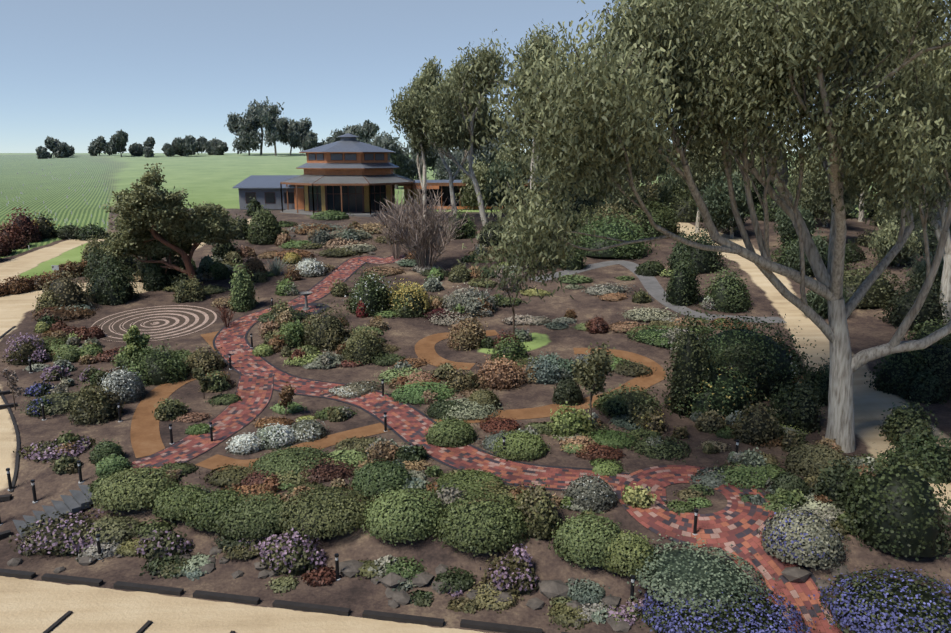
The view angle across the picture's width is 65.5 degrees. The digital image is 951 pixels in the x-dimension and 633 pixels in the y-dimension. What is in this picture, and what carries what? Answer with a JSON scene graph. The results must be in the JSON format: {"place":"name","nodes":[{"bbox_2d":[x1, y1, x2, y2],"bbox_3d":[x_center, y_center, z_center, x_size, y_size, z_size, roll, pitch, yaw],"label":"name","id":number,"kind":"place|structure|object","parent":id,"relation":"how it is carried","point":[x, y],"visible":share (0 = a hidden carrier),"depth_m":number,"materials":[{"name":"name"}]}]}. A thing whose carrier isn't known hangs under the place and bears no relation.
{"place":"outdoors","nodes":[
{"label":"outdoors","id":0,"kind":"place"},
{"bbox_2d":[130,370,216,457],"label":"gravel path","id":1,"kind":"structure","parent":0,"point":[146,440],"depth_m":33.01,"materials":[{"name":"gravel"}]},
{"bbox_2d":[100,374,274,476],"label":"paver path","id":2,"kind":"structure","parent":0,"point":[254,392],"depth_m":33.16,"materials":[{"name":"brick"}]},
{"bbox_2d":[201,331,218,350],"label":"gravel path","id":3,"kind":"structure","parent":0,"point":[208,337],"depth_m":45.77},
{"bbox_2d":[195,423,389,470],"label":"gravel path","id":4,"kind":"structure","parent":0,"point":[214,461],"depth_m":30.79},
{"bbox_2d":[213,255,665,500],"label":"paver path","id":5,"kind":"structure","parent":0,"point":[409,423],"depth_m":34.79,"materials":[{"name":"brick"}]},
{"bbox_2d":[415,330,498,369],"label":"gravel path","id":6,"kind":"structure","parent":0,"point":[424,348],"depth_m":42.43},
{"bbox_2d":[0,153,950,632],"bbox_3d":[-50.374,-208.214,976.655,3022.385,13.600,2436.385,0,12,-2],"label":"ground","id":7,"kind":"structure","parent":0,"point":[36,603],"depth_m":34.09,"materials":[{"name":"soil"}]},
{"bbox_2d":[6,468,11,490],"bbox_3d":[-17.497,6.128,27.754,0.200,0.900,0.190,0,12,-2],"label":"bollard light","id":8,"kind":"object","parent":7,"relation":"on","point":[9,478],"visible":0.75,"depth_m":27.71,"materials":[{"name":"black"}]},
{"bbox_2d":[0,326,19,491],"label":"edging","id":9,"kind":"object","parent":7,"relation":"on","point":[17,441],"visible":0.9,"depth_m":31.21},
{"bbox_2d":[0,367,25,409],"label":"bare tree","id":10,"kind":"object","parent":7,"relation":"on","point":[12,378],"visible":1,"depth_m":33.98,"materials":[{"name":"grey plant"}]},
{"bbox_2d":[30,479,37,502],"bbox_3d":[-16.208,6.430,27.151,0.200,0.900,0.190,0,12,-2],"label":"bollard light","id":11,"kind":"object","parent":7,"relation":"on","point":[34,491],"visible":0.92,"depth_m":27.11,"materials":[{"name":"black"}]},
{"bbox_2d":[35,146,52,158],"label":"ridge tree","id":12,"kind":"object","parent":7,"relation":"on","point":[42,152],"visible":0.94,"depth_m":275.34,"materials":[{"name":"green plant"}]},
{"bbox_2d":[13,484,95,539],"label":"stone steps","id":13,"kind":"structure","parent":7,"relation":"on","point":[76,502],"depth_m":26.66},
{"bbox_2d":[1,158,107,248],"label":"vineyard posts","id":14,"kind":"object","parent":7,"relation":"on","point":[66,205],"visible":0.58,"depth_m":109.18,"materials":[{"name":"grey"}]},
{"bbox_2d":[44,136,69,157],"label":"ridge tree","id":15,"kind":"object","parent":7,"relation":"on","point":[58,148],"visible":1,"depth_m":279.10,"materials":[{"name":"green plant"}]},
{"bbox_2d":[77,460,83,483],"bbox_3d":[-14.902,5.868,27.863,0.200,0.900,0.190,0,12,-2],"label":"bollard light","id":16,"kind":"object","parent":7,"relation":"on","point":[81,481],"visible":0.92,"depth_m":27.83,"materials":[{"name":"black"}]},
{"bbox_2d":[88,136,108,155],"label":"ridge tree","id":17,"kind":"object","parent":7,"relation":"on","point":[96,147],"visible":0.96,"depth_m":293.32,"materials":[{"name":"green plant"}]},
{"bbox_2d":[95,534,102,559],"bbox_3d":[-12.488,7.662,24.530,0.200,0.900,0.190,0,12,-2],"label":"bollard light","id":18,"kind":"object","parent":7,"relation":"on","point":[97,536],"visible":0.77,"depth_m":24.47,"materials":[{"name":"black"}]},
{"bbox_2d":[0,207,235,339],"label":"shrubs","id":19,"kind":"object","parent":7,"relation":"on","point":[21,231],"visible":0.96,"depth_m":70.87,"materials":[{"name":"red plant"}]},
{"bbox_2d":[107,129,128,156],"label":"ridge tree","id":20,"kind":"object","parent":7,"relation":"on","point":[118,141],"visible":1,"depth_m":280.77,"materials":[{"name":"green plant"}]},
{"bbox_2d":[0,255,267,296],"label":"shrubs","id":21,"kind":"object","parent":7,"relation":"on","point":[19,284],"visible":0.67,"depth_m":57.35,"materials":[{"name":"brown plant"}]},
{"bbox_2d":[128,143,143,155],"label":"ridge tree","id":22,"kind":"object","parent":7,"relation":"on","point":[135,149],"visible":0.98,"depth_m":288.15,"materials":[{"name":"green plant"}]},
{"bbox_2d":[122,325,150,359],"bbox_3d":[-17.938,1.776,39.265,1.440,2.671,1.333,-7,14,-31],"label":"tree sapling","id":23,"kind":"object","parent":7,"relation":"on","point":[132,336],"visible":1,"depth_m":39.06,"materials":[{"name":"green plant"}]},
{"bbox_2d":[143,137,155,157],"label":"ridge tree","id":24,"kind":"object","parent":7,"relation":"on","point":[149,143],"visible":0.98,"depth_m":279.51,"materials":[{"name":"green plant"}]},
{"bbox_2d":[90,305,216,341],"bbox_3d":[-21.176,0.380,48.831,7.788,0.709,7.788,0,12,-2],"label":"labyrinth","id":25,"kind":"object","parent":7,"relation":"on","point":[163,322],"visible":0.92,"depth_m":49.03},
{"bbox_2d":[97,163,243,286],"bbox_3d":[-23.072,-5.876,55.198,10.653,10.932,8.815,0,12,-2],"label":"broad tree","id":26,"kind":"object","parent":7,"relation":"on","point":[159,223],"visible":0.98,"depth_m":53.87,"materials":[{"name":"green plant"}]},
{"bbox_2d":[169,424,173,444],"bbox_3d":[-12.677,4.923,30.807,0.200,0.900,0.190,0,12,-2],"label":"bollard light","id":27,"kind":"object","parent":7,"relation":"on","point":[171,434],"visible":0.85,"depth_m":30.77,"materials":[{"name":"black"}]},
{"bbox_2d":[161,140,183,156],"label":"ridge tree","id":28,"kind":"object","parent":7,"relation":"on","point":[168,150],"visible":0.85,"depth_m":281.52,"materials":[{"name":"green plant"}]},
{"bbox_2d":[174,135,196,156],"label":"ridge tree","id":29,"kind":"object","parent":7,"relation":"on","point":[187,145],"visible":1,"depth_m":278.96,"materials":[{"name":"green plant"}]},
{"bbox_2d":[190,136,207,154],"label":"ridge tree","id":30,"kind":"object","parent":7,"relation":"on","point":[200,144],"visible":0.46,"depth_m":293.30,"materials":[{"name":"green plant"}]},
{"bbox_2d":[191,367,211,398],"bbox_3d":[-13.202,3.298,35.748,0.985,1.717,0.606,5,14,23],"label":"tree sapling","id":31,"kind":"object","parent":7,"relation":"on","point":[201,377],"visible":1,"depth_m":35.57,"materials":[{"name":"green plant"}]},
{"bbox_2d":[203,137,216,154],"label":"ridge tree","id":32,"kind":"object","parent":7,"relation":"on","point":[207,145],"visible":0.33,"depth_m":292.32,"materials":[{"name":"green plant"}]},
{"bbox_2d":[210,139,227,154],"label":"ridge tree","id":33,"kind":"object","parent":7,"relation":"on","point":[220,147],"visible":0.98,"depth_m":290.64,"materials":[{"name":"green plant"}]},
{"bbox_2d":[224,111,262,154],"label":"ridge tree","id":34,"kind":"object","parent":7,"relation":"on","point":[249,139],"visible":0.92,"depth_m":284.56,"materials":[{"name":"green plant"}]},
{"bbox_2d":[237,96,272,154],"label":"ridge tree","id":35,"kind":"object","parent":7,"relation":"on","point":[250,115],"visible":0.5,"depth_m":284.92,"materials":[{"name":"green plant"}]},
{"bbox_2d":[255,100,290,155],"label":"ridge tree","id":36,"kind":"object","parent":7,"relation":"on","point":[270,121],"visible":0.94,"depth_m":274.02,"materials":[{"name":"green plant"}]},
{"bbox_2d":[0,390,567,632],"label":"timber edging","id":37,"kind":"object","parent":7,"relation":"on","point":[414,619],"visible":0.94,"depth_m":21.96,"materials":[{"name":"wood"}]},
{"bbox_2d":[278,381,296,415],"bbox_3d":[-8.646,3.844,33.995,1.305,1.798,0.865,11,17,42],"label":"tree sapling","id":38,"kind":"object","parent":7,"relation":"on","point":[287,394],"visible":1,"depth_m":33.88,"materials":[{"name":"brown plant"}]},
{"bbox_2d":[276,117,307,154],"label":"ridge tree","id":39,"kind":"object","parent":7,"relation":"on","point":[297,139],"visible":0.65,"depth_m":282.74,"materials":[{"name":"green plant"}]},
{"bbox_2d":[288,117,312,143],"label":"ridge tree","id":40,"kind":"object","parent":7,"relation":"on","point":[307,124],"visible":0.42,"depth_m":284.11,"materials":[{"name":"green plant"}]},
{"bbox_2d":[289,303,329,315],"bbox_3d":[-11.524,-0.487,50.448,3.100,0.294,3.100,0,12,-2],"label":"paver pad","id":41,"kind":"object","parent":7,"relation":"on","point":[312,306],"visible":0.44,"depth_m":50.81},
{"bbox_2d":[300,292,311,309],"bbox_3d":[-11.524,-1.042,50.327,0.880,1.180,0.880,0,12,-2],"label":"bird bath sculpture","id":42,"kind":"object","parent":41,"relation":"on","point":[306,294],"visible":0.94,"depth_m":50.27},
{"bbox_2d":[299,131,328,153],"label":"ridge tree","id":43,"kind":"object","parent":7,"relation":"on","point":[310,140],"visible":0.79,"depth_m":280.87,"materials":[{"name":"green plant"}]},
{"bbox_2d":[33,321,596,439],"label":"shrubs","id":44,"kind":"object","parent":7,"relation":"on","point":[568,423],"visible":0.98,"depth_m":31.17,"materials":[{"name":"green plant"}]},
{"bbox_2d":[2,332,648,625],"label":"flowering shrubs","id":45,"kind":"object","parent":7,"relation":"on","point":[513,572],"visible":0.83,"depth_m":24.58,"materials":[{"name":"purple plant"}]},
{"bbox_2d":[334,553,340,580],"bbox_3d":[-4.356,7.904,23.293,0.200,0.900,0.190,0,12,-2],"label":"bollard light","id":46,"kind":"object","parent":7,"relation":"on","point":[336,555],"visible":0.85,"depth_m":23.25,"materials":[{"name":"black"}]},
{"bbox_2d":[329,123,370,141],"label":"ridge tree","id":47,"kind":"object","parent":7,"relation":"on","point":[336,134],"visible":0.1,"depth_m":287.39,"materials":[{"name":"green plant"}]},
{"bbox_2d":[52,343,657,578],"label":"shrubs","id":48,"kind":"object","parent":7,"relation":"on","point":[481,526],"visible":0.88,"depth_m":25.12,"materials":[{"name":"green plant"}]},
{"bbox_2d":[356,300,367,317],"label":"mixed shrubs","id":49,"kind":"object","parent":7,"relation":"on","point":[360,315],"visible":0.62,"depth_m":48.32,"materials":[{"name":"red plant"}]},
{"bbox_2d":[349,119,379,142],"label":"ridge tree","id":50,"kind":"object","parent":7,"relation":"on","point":[364,130],"visible":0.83,"depth_m":279.17,"materials":[{"name":"green plant"}]},
{"bbox_2d":[361,130,428,188],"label":"tree","id":51,"kind":"object","parent":7,"relation":"on","point":[407,165],"visible":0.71,"depth_m":145.47,"materials":[{"name":"green plant"}]},
{"bbox_2d":[233,133,605,216],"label":"building","id":52,"kind":"structure","parent":7,"relation":"on","point":[348,173],"depth_m":91.97,"materials":[{"name":"metal"}]},
{"bbox_2d":[372,179,473,268],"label":"shrub twigs","id":53,"kind":"object","parent":7,"relation":"on","point":[417,239],"visible":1,"depth_m":59.08,"materials":[{"name":"brown plant"}]},
{"bbox_2d":[404,55,445,217],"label":"gum tree","id":54,"kind":"object","parent":7,"relation":"on","point":[421,148],"visible":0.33,"depth_m":81.31,"materials":[{"name":"green plant"}]},
{"bbox_2d":[7,234,850,632],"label":"border rocks","id":55,"kind":"object","parent":7,"relation":"on","point":[547,588],"visible":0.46,"depth_m":22.63,"materials":[{"name":"stone"}]},
{"bbox_2d":[404,137,457,177],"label":"tree","id":56,"kind":"object","parent":7,"relation":"on","point":[429,153],"visible":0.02,"depth_m":159.62,"materials":[{"name":"green plant"}]},
{"bbox_2d":[95,210,790,491],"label":"shrubs","id":57,"kind":"object","parent":7,"relation":"on","point":[242,294],"visible":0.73,"depth_m":34.99,"materials":[{"name":"green plant"}]},
{"bbox_2d":[426,148,460,178],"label":"tree","id":58,"kind":"object","parent":7,"relation":"on","point":[434,161],"visible":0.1,"depth_m":162.35,"materials":[{"name":"green plant"}]},
{"bbox_2d":[32,196,855,540],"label":"shrubs","id":59,"kind":"object","parent":7,"relation":"on","point":[326,332],"visible":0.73,"depth_m":33.59,"materials":[{"name":"green plant"}]},
{"bbox_2d":[424,308,470,320],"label":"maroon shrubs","id":60,"kind":"object","parent":7,"relation":"on","point":[429,315],"visible":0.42,"depth_m":48.41,"materials":[{"name":"brown plant"}]},
{"bbox_2d":[386,29,509,225],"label":"gum tree","id":61,"kind":"object","parent":7,"relation":"on","point":[410,112],"visible":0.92,"depth_m":72.90,"materials":[{"name":"green plant"}]},
{"bbox_2d":[18,221,887,631],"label":"shrubs","id":62,"kind":"object","parent":7,"relation":"on","point":[588,595],"visible":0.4,"depth_m":31.10,"materials":[{"name":"green plant"}]},
{"bbox_2d":[407,67,503,214],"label":"gum tree","id":63,"kind":"object","parent":7,"relation":"on","point":[479,128],"visible":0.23,"depth_m":78.09,"materials":[{"name":"green plant"}]},
{"bbox_2d":[431,143,490,179],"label":"tree","id":64,"kind":"object","parent":7,"relation":"on","point":[442,173],"visible":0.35,"depth_m":144.70,"materials":[{"name":"green plant"}]},
{"bbox_2d":[434,73,496,163],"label":"gum tree","id":65,"kind":"object","parent":7,"relation":"on","point":[467,157],"depth_m":107.44,"materials":[{"name":"green plant"}]},
{"bbox_2d":[455,158,491,209],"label":"screen tree","id":66,"kind":"object","parent":7,"relation":"on","point":[468,197],"visible":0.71,"depth_m":96.24,"materials":[{"name":"green plant"}]},
{"bbox_2d":[98,223,850,570],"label":"shrubs","id":67,"kind":"object","parent":7,"relation":"on","point":[808,539],"visible":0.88,"depth_m":30.09,"materials":[{"name":"grey plant"}]},
{"bbox_2d":[454,136,509,166],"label":"tree","id":68,"kind":"object","parent":7,"relation":"on","point":[489,158],"visible":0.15,"depth_m":158.39,"materials":[{"name":"green plant"}]},
{"bbox_2d":[444,313,527,390],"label":"shrubs","id":69,"kind":"object","parent":7,"relation":"on","point":[467,336],"visible":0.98,"depth_m":37.02,"materials":[{"name":"brown plant"}]},
{"bbox_2d":[23,381,950,632],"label":"purple shrubs","id":70,"kind":"object","parent":7,"relation":"on","point":[881,605],"visible":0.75,"depth_m":20.74,"materials":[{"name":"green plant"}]},
{"bbox_2d":[197,227,785,627],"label":"shrubs","id":71,"kind":"object","parent":7,"relation":"on","point":[675,575],"visible":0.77,"depth_m":22.20,"materials":[{"name":"green plant"}]},
{"bbox_2d":[53,194,938,476],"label":"green shrubs","id":72,"kind":"object","parent":7,"relation":"on","point":[725,396],"visible":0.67,"depth_m":40.95,"materials":[{"name":"green plant"}]},
{"bbox_2d":[53,188,950,569],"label":"shrubs","id":73,"kind":"object","parent":7,"relation":"on","point":[895,508],"visible":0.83,"depth_m":34.11,"materials":[{"name":"green plant"}]},
{"bbox_2d":[481,156,529,212],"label":"screen tree","id":74,"kind":"object","parent":7,"relation":"on","point":[491,186],"visible":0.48,"depth_m":89.61,"materials":[{"name":"green plant"}]},
{"bbox_2d":[496,116,522,147],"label":"tree","id":75,"kind":"object","parent":7,"relation":"on","point":[507,131],"visible":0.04,"depth_m":168.56,"materials":[{"name":"green plant"}]},
{"bbox_2d":[494,144,528,180],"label":"gum tree","id":76,"kind":"object","parent":7,"relation":"on","point":[508,159],"visible":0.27,"depth_m":100.79,"materials":[{"name":"green plant"}]},
{"bbox_2d":[491,251,548,335],"bbox_3d":[2.574,-1.304,42.906,2.135,6.196,4.412,11,16,40],"label":"young tree","id":77,"kind":"object","parent":7,"relation":"on","point":[506,287],"visible":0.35,"depth_m":42.47,"materials":[{"name":"green plant"}]},
{"bbox_2d":[524,143,555,179],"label":"gum tree","id":78,"kind":"object","parent":7,"relation":"on","point":[543,164],"visible":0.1,"depth_m":116.64,"materials":[{"name":"green plant"}]},
{"bbox_2d":[508,18,572,188],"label":"gum tree","id":79,"kind":"object","parent":7,"relation":"on","point":[541,40],"visible":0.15,"depth_m":66.41,"materials":[{"name":"green plant"}]},
{"bbox_2d":[541,165,583,200],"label":"screen tree","id":80,"kind":"object","parent":7,"relation":"on","point":[568,181],"visible":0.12,"depth_m":83.74,"materials":[{"name":"green plant"}]},
{"bbox_2d":[571,341,615,418],"bbox_3d":[4.990,2.931,31.666,1.682,4.098,2.529,0,12,-2],"label":"tree sapling","id":81,"kind":"object","parent":7,"relation":"on","point":[594,371],"visible":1,"depth_m":31.42,"materials":[{"name":"green plant"}]},
{"bbox_2d":[579,161,613,202],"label":"screen tree","id":82,"kind":"object","parent":7,"relation":"on","point":[601,193],"visible":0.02,"depth_m":94.66,"materials":[{"name":"green plant"}]},
{"bbox_2d":[603,176,644,216],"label":"screen tree","id":83,"kind":"object","parent":7,"relation":"on","point":[628,202],"visible":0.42,"depth_m":74.79,"materials":[{"name":"green plant"}]},
{"bbox_2d":[629,575,634,601],"bbox_3d":[4.663,8.124,21.988,0.200,0.900,0.190,0,12,-2],"label":"bollard light","id":84,"kind":"object","parent":7,"relation":"on","point":[632,586],"visible":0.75,"depth_m":21.93,"materials":[{"name":"black"}]},
{"bbox_2d":[610,153,661,183],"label":"gum tree","id":85,"kind":"object","parent":7,"relation":"on","point":[640,174],"visible":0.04,"depth_m":79.75,"materials":[{"name":"green plant"}]},
{"bbox_2d":[635,133,670,184],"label":"gum tree","id":86,"kind":"object","parent":7,"relation":"on","point":[662,164],"visible":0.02,"depth_m":89.45,"materials":[{"name":"green plant"}]},
{"bbox_2d":[651,158,689,206],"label":"screen tree","id":87,"kind":"object","parent":7,"relation":"on","point":[669,176],"visible":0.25,"depth_m":83.55,"materials":[{"name":"green plant"}]},
{"bbox_2d":[616,465,773,547],"bbox_3d":[7.656,6.554,26.057,5.300,0.512,5.300,0,12,-2],"label":"paver circle","id":88,"kind":"object","parent":7,"relation":"on","point":[735,520],"visible":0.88,"depth_m":24.85,"materials":[{"name":"brick"}]},
{"bbox_2d":[692,509,698,534],"bbox_3d":[7.139,6.689,23.998,0.200,0.900,0.190,0,12,-2],"label":"bollard light","id":89,"kind":"object","parent":7,"relation":"on","point":[695,521],"visible":0.83,"depth_m":23.95,"materials":[{"name":"black"}]},
{"bbox_2d":[457,0,950,452],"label":"large eucalyptus tree","id":90,"kind":"object","parent":7,"relation":"on","point":[705,70],"visible":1,"depth_m":22.76,"materials":[{"name":"green plant"}]},
{"bbox_2d":[675,140,740,232],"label":"gum tree","id":91,"kind":"object","parent":7,"relation":"on","point":[707,177],"visible":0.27,"depth_m":72.31,"materials":[{"name":"green plant"}]},
{"bbox_2d":[692,167,756,238],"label":"screen tree","id":92,"kind":"object","parent":7,"relation":"on","point":[718,205],"visible":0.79,"depth_m":69.01,"materials":[{"name":"green plant"}]},
{"bbox_2d":[723,128,782,191],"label":"gum tree","id":93,"kind":"object","parent":7,"relation":"on","point":[755,181],"visible":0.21,"depth_m":81.63,"materials":[{"name":"green plant"}]},
{"bbox_2d":[768,126,787,184],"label":"tree","id":94,"kind":"object","parent":7,"relation":"on","point":[783,169],"depth_m":84.24,"materials":[{"name":"green plant"}]},
{"bbox_2d":[606,168,950,348],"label":"shrubs","id":95,"kind":"object","parent":7,"relation":"on","point":[882,293],"visible":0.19,"depth_m":50.82,"materials":[{"name":"green plant"}]},
{"bbox_2d":[771,205,817,246],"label":"wattle tree","id":96,"kind":"object","parent":7,"relation":"on","point":[785,228],"visible":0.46,"depth_m":65.37,"materials":[{"name":"green plant"}]},
{"bbox_2d":[783,228,827,275],"bbox_3d":[25.555,-4.855,57.037,3.738,4.105,3.806,0,12,-2],"label":"wattle tree","id":97,"kind":"object","parent":7,"relation":"on","point":[793,252],"visible":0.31,"depth_m":56.13,"materials":[{"name":"green plant"}]},
{"bbox_2d":[787,139,825,184],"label":"screen tree","id":98,"kind":"object","parent":7,"relation":"on","point":[797,155],"visible":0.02,"depth_m":92.04,"materials":[{"name":"green plant"}]},
{"bbox_2d":[799,285,851,318],"bbox_3d":[22.417,-0.999,47.819,3.171,2.930,2.914,0,12,-2],"label":"shrub","id":99,"kind":"object","parent":7,"relation":"on","point":[817,304],"visible":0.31,"depth_m":47.23,"materials":[{"name":"green plant"}]},
{"bbox_2d":[786,148,870,226],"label":"screen tree","id":100,"kind":"object","parent":7,"relation":"on","point":[827,213],"visible":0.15,"depth_m":74.81,"materials":[{"name":"green plant"}]},
{"bbox_2d":[804,142,878,208],"bbox_3d":[32.478,-10.615,65.367,6.786,10.022,6.240,0,12,-2],"label":"gum tree","id":101,"kind":"object","parent":7,"relation":"on","point":[816,191],"visible":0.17,"depth_m":64.58,"materials":[{"name":"green plant"}]},
{"bbox_2d":[817,115,875,221],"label":"gum tree","id":102,"kind":"object","parent":7,"relation":"on","point":[860,217],"depth_m":80.42,"materials":[{"name":"green plant"}]},
{"bbox_2d":[862,216,922,266],"bbox_3d":[33.366,-5.620,58.855,3.702,5.029,6.350,12,17,43],"label":"shrub","id":103,"kind":"object","parent":7,"relation":"on","point":[886,237],"visible":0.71,"depth_m":58.08,"materials":[{"name":"green plant"}]},
{"bbox_2d":[868,128,950,324],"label":"gum tree","id":104,"kind":"object","parent":7,"relation":"on","point":[938,224],"visible":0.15,"depth_m":44.09,"materials":[{"name":"green plant"}]},
{"bbox_2d":[904,248,943,296],"bbox_3d":[30.117,-2.504,48.758,4.017,4.111,3.712,0,12,-2],"label":"shrub","id":105,"kind":"object","parent":7,"relation":"on","point":[916,268],"visible":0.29,"depth_m":48.16,"materials":[{"name":"green plant"}]},
{"bbox_2d":[0,0,950,152],"label":"sky","id":106,"kind":"structure","parent":0,"point":[73,72],"materials":[{"name":"blue"}]},
{"bbox_2d":[434,348,665,423],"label":"garden path","id":107,"kind":"structure","parent":0,"point":[653,378],"depth_m":36.83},
{"bbox_2d":[531,260,786,322],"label":"stone path","id":108,"kind":"structure","parent":0,"point":[653,287],"depth_m":53.76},
{"bbox_2d":[717,529,843,632],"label":"paver path","id":109,"kind":"structure","parent":0,"point":[792,592],"depth_m":22.22,"materials":[{"name":"brick"}]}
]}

